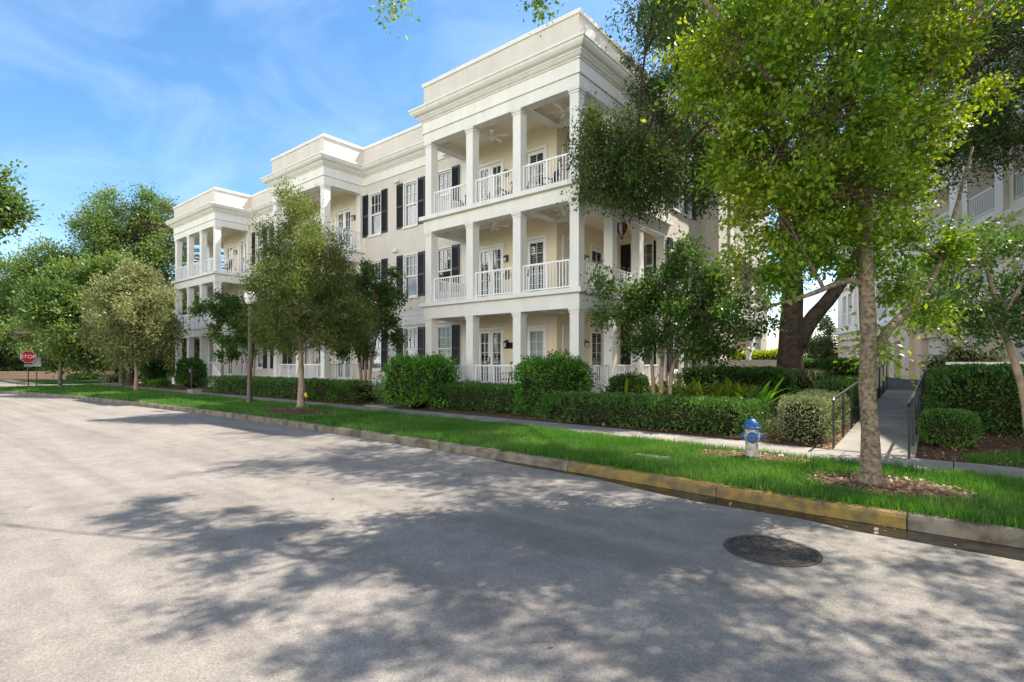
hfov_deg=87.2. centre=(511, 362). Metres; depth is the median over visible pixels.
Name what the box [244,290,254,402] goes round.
street lamp
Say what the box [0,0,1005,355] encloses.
sky
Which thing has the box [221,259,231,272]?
porch chair
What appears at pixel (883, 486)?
mulch ring
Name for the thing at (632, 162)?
live oak
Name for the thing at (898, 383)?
parking court
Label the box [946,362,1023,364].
court wall
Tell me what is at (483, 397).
hedge
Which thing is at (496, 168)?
door
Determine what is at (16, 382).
kerb
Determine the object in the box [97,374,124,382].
ground shrub
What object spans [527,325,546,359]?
door
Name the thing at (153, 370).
round bush
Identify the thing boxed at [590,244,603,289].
door
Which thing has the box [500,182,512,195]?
porch chair
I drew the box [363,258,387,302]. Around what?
window
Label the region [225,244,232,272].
door
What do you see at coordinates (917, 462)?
sidewalk
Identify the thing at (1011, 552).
wet gutter
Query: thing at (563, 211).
ceiling fan
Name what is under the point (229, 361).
door
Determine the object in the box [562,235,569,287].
door
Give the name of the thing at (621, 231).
balloon spinner
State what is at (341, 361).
door
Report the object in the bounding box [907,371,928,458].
handrail
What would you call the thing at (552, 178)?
porch chair
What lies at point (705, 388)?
ginger plant
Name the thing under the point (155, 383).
ground shrub
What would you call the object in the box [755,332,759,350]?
window
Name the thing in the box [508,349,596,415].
round bush
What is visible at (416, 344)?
window
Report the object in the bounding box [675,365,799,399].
hedge
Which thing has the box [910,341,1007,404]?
copper shrub
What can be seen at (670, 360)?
window
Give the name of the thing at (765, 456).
mulch ring
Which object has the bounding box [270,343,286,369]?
window
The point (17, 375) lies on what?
wall
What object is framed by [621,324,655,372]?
window
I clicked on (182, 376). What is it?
round bush
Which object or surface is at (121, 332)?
street tree
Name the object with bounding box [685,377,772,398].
ginger plant
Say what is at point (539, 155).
door
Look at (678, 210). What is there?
window
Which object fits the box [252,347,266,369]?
window
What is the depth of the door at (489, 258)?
21.40 m
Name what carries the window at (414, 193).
in the apartment building at (400, 195)
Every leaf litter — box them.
[145,404,1020,645]
[260,407,990,501]
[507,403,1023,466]
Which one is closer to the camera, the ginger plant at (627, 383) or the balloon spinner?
the ginger plant at (627, 383)
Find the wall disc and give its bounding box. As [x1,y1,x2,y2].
[505,270,509,279]
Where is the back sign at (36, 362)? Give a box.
[32,357,40,385]
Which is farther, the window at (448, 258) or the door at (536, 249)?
the window at (448, 258)
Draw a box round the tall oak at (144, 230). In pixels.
[53,174,223,311]
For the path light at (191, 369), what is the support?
on the sidewalk
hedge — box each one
[201,375,386,403]
[426,381,545,415]
[533,389,778,435]
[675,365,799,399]
[731,347,807,359]
[774,388,853,441]
[804,357,858,376]
[812,375,858,412]
[920,362,1023,436]
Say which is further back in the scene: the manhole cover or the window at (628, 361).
the window at (628, 361)
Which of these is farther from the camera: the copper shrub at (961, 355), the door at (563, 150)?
the door at (563, 150)
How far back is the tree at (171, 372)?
40.26 m
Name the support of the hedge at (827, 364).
on the parking court
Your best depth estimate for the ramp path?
11.34 m
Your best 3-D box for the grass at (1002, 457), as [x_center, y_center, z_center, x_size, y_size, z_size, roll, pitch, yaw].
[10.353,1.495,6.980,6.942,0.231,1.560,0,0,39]
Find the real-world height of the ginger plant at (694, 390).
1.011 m
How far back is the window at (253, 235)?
33.85 m
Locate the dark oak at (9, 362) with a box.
[0,310,63,370]
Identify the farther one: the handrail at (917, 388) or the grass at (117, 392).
the grass at (117, 392)
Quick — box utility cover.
[637,453,674,460]
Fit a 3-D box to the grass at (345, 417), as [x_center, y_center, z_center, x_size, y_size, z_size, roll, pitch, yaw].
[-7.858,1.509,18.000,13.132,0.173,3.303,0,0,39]
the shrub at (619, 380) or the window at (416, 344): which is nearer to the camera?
the shrub at (619, 380)
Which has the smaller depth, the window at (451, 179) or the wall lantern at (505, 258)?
the wall lantern at (505, 258)
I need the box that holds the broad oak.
[0,231,125,378]
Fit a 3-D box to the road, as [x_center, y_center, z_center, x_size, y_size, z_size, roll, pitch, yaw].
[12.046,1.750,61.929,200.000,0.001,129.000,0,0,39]
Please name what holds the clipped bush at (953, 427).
on the planting bed
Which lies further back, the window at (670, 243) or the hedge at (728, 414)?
the window at (670, 243)
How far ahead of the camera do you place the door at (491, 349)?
21.40 m
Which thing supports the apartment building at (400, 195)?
on the ground
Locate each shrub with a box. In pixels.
[65,373,99,379]
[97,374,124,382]
[147,378,170,387]
[606,371,650,396]
[786,367,835,391]
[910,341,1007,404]
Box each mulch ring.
[262,409,331,415]
[704,451,804,465]
[807,474,970,501]
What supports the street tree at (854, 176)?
on the mulch ring at (883, 486)
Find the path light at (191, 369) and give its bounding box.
[188,365,193,388]
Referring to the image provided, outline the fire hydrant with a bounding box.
[738,416,764,456]
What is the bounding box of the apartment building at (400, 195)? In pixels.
[165,7,767,392]
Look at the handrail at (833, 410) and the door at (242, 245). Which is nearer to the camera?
the handrail at (833, 410)
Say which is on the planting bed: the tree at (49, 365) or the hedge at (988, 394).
the hedge at (988, 394)
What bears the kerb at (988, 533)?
on the road
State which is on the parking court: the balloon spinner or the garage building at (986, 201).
the garage building at (986, 201)
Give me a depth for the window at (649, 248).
22.25 m
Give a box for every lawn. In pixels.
[7,368,172,384]
[33,391,1023,527]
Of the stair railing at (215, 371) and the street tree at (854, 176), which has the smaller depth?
the street tree at (854, 176)
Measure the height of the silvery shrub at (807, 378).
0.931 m
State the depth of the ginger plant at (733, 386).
15.31 m
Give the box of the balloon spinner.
[617,222,627,239]
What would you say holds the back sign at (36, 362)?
on the kerb joint bed
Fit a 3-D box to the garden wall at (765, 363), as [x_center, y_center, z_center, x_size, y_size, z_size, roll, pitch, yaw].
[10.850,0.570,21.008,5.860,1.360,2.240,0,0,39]
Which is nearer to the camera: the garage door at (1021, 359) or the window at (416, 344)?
the garage door at (1021, 359)
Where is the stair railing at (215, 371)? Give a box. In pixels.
[210,362,220,380]
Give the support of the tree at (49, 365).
on the lawn at (55, 381)
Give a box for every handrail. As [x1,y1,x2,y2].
[832,364,886,449]
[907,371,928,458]
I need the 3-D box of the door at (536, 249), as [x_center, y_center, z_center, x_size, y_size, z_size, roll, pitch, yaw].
[0.981,-3.455,19.981,1.030,2.370,0.515,0,0,39]
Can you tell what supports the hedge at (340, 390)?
on the planting bed
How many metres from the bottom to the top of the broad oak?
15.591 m
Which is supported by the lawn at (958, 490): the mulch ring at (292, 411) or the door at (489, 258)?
the mulch ring at (292, 411)
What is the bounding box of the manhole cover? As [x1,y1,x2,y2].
[724,535,822,566]
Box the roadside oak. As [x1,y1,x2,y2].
[0,156,48,251]
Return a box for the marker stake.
[820,433,822,446]
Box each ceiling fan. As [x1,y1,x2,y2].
[479,128,507,142]
[480,221,508,230]
[545,102,569,119]
[545,206,569,215]
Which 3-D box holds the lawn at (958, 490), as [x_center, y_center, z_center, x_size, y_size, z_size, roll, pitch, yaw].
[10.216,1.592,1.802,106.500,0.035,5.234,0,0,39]
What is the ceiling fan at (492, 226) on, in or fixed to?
hanging from the apartment building at (400, 195)
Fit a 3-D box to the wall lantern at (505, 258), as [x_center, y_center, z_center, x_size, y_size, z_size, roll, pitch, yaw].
[-0.249,-3.991,20.619,0.180,0.302,0.249,0,0,39]
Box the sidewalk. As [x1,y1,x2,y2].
[106,385,1023,479]
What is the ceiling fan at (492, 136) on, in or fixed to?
hanging from the apartment building at (400, 195)
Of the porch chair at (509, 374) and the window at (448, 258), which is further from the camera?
the window at (448, 258)
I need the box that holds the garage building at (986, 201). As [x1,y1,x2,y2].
[832,2,1023,379]
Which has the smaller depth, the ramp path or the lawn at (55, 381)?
the ramp path
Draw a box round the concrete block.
[186,389,202,394]
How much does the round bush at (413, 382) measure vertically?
2.038 m
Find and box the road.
[0,382,1023,681]
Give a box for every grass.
[0,383,231,402]
[156,397,443,428]
[962,448,1023,467]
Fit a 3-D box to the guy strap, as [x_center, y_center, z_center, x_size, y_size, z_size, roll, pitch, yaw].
[-6.801,0.751,17.612,0.079,1.858,1.844,0,0,-28]
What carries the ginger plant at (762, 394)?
on the planting bed
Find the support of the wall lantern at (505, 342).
attached to the apartment building at (400, 195)
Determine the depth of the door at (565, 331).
19.77 m
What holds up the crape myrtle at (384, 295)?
on the planting bed
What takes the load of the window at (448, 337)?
in the apartment building at (400, 195)
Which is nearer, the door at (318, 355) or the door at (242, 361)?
the door at (318, 355)
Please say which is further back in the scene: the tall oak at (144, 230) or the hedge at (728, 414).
the tall oak at (144, 230)
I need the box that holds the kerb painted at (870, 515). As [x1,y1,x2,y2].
[567,461,906,528]
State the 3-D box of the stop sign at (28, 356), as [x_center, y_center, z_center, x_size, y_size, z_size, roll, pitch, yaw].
[-30.231,0.335,33.593,0.110,2.650,0.758,0,0,42]
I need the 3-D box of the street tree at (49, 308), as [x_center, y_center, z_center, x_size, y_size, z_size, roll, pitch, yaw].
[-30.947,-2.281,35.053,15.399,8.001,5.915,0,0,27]
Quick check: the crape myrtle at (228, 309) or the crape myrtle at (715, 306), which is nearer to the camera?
the crape myrtle at (715, 306)
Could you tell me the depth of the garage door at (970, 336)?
23.37 m
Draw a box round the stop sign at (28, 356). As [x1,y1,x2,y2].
[20,347,35,386]
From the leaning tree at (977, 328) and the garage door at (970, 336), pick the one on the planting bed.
the leaning tree at (977, 328)
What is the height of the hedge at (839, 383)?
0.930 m
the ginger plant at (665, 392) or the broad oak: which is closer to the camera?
the ginger plant at (665, 392)
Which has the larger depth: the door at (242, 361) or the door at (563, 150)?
the door at (242, 361)
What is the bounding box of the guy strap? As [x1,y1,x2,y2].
[301,360,308,410]
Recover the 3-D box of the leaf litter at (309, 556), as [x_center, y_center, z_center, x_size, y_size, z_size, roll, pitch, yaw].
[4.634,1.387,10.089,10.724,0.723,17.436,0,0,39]
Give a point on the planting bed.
(1014, 441)
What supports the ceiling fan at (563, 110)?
hanging from the apartment building at (400, 195)
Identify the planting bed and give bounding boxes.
[124,380,1023,467]
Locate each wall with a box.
[0,371,173,378]
[722,359,882,387]
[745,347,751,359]
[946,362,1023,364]
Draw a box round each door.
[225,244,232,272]
[225,346,232,374]
[238,240,245,272]
[238,345,245,375]
[315,342,319,377]
[335,206,351,246]
[335,342,351,380]
[479,158,503,201]
[479,243,503,296]
[479,327,503,382]
[527,144,546,188]
[527,235,546,291]
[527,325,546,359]
[562,144,569,179]
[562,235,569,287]
[562,325,569,358]
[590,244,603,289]
[590,327,603,386]
[928,337,940,362]
[963,334,979,352]
[1008,333,1023,361]
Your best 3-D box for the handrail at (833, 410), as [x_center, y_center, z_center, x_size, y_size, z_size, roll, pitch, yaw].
[9.114,0.833,13.774,0.048,1.715,10.300,0,0,39]
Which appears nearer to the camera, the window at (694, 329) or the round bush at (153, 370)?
the window at (694, 329)
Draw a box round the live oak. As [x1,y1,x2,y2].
[556,0,1023,371]
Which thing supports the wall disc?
attached to the apartment building at (400, 195)
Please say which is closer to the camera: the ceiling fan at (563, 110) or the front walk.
the ceiling fan at (563, 110)
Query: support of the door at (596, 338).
in the apartment building at (400, 195)
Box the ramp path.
[833,389,920,457]
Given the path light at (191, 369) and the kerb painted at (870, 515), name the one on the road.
the kerb painted at (870, 515)
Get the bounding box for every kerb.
[0,379,34,384]
[0,384,1023,547]
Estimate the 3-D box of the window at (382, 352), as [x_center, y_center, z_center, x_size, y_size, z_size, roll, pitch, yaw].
[-6.511,-0.570,26.135,1.930,2.020,0.475,0,0,39]
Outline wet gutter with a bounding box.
[493,459,1023,560]
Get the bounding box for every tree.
[0,264,132,387]
[26,340,139,383]
[29,238,154,386]
[69,250,190,389]
[123,284,223,378]
[231,170,388,408]
[368,0,1023,484]
[804,309,837,358]
[885,202,1023,433]
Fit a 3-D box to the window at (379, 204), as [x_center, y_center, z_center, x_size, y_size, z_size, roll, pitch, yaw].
[-6.511,-7.155,26.135,1.930,2.130,0.475,0,0,39]
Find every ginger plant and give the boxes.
[588,378,641,396]
[619,382,698,395]
[631,374,685,394]
[655,374,697,393]
[664,376,725,393]
[665,376,744,401]
[677,381,733,401]
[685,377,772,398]
[696,375,778,395]
[712,378,806,415]
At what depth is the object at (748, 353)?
22.82 m
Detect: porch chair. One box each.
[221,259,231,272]
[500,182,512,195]
[500,362,512,383]
[536,169,558,185]
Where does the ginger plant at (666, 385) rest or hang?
on the planting bed
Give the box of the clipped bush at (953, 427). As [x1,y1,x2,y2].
[916,407,983,448]
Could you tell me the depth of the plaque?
20.60 m
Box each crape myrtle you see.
[186,287,289,377]
[328,257,412,401]
[580,225,789,396]
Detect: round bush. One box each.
[138,357,167,383]
[173,356,208,387]
[372,352,462,409]
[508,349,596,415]
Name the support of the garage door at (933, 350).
in the garage building at (986, 201)
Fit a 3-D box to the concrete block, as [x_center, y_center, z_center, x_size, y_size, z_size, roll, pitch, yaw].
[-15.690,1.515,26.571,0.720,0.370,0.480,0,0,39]
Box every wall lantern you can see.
[503,254,508,261]
[503,340,508,347]
[584,340,589,347]
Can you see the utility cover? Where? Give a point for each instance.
(655, 455)
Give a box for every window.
[252,230,266,264]
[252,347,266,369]
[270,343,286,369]
[288,336,305,369]
[363,188,387,237]
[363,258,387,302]
[363,329,387,371]
[396,176,424,229]
[396,251,424,298]
[396,327,424,359]
[438,165,459,211]
[438,244,459,294]
[438,324,459,370]
[621,240,655,287]
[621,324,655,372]
[668,237,681,289]
[668,323,682,372]
[670,173,683,214]
[683,171,695,220]
[683,248,695,292]
[683,329,694,371]
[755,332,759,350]
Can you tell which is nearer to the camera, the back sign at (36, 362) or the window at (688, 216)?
the window at (688, 216)
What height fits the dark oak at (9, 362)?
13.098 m
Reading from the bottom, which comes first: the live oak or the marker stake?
the marker stake
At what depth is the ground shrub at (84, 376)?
49.89 m
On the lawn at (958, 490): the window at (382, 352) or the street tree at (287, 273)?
the street tree at (287, 273)
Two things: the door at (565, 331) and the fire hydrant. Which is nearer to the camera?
the fire hydrant
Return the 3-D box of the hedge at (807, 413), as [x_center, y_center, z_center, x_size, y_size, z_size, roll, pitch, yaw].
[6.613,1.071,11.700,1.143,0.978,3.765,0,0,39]
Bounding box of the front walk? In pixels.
[365,401,401,407]
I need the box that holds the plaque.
[504,342,512,348]
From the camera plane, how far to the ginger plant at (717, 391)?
14.13 m
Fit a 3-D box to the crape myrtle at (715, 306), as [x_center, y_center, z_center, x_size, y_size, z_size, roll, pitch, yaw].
[4.589,-1.058,14.383,5.428,5.250,3.515,0,0,15]
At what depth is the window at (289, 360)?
30.93 m
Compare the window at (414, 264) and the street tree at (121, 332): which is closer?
the window at (414, 264)
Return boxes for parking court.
[876,377,920,390]
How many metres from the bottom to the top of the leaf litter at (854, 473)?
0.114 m
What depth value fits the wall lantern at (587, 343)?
20.56 m
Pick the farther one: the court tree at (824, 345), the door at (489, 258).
the court tree at (824, 345)
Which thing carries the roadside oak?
on the near lawn
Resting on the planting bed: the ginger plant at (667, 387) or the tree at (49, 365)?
the ginger plant at (667, 387)
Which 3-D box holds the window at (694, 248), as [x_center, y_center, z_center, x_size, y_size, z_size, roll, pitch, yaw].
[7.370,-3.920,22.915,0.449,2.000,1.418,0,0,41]
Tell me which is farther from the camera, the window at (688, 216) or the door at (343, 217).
the door at (343, 217)
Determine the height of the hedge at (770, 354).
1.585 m

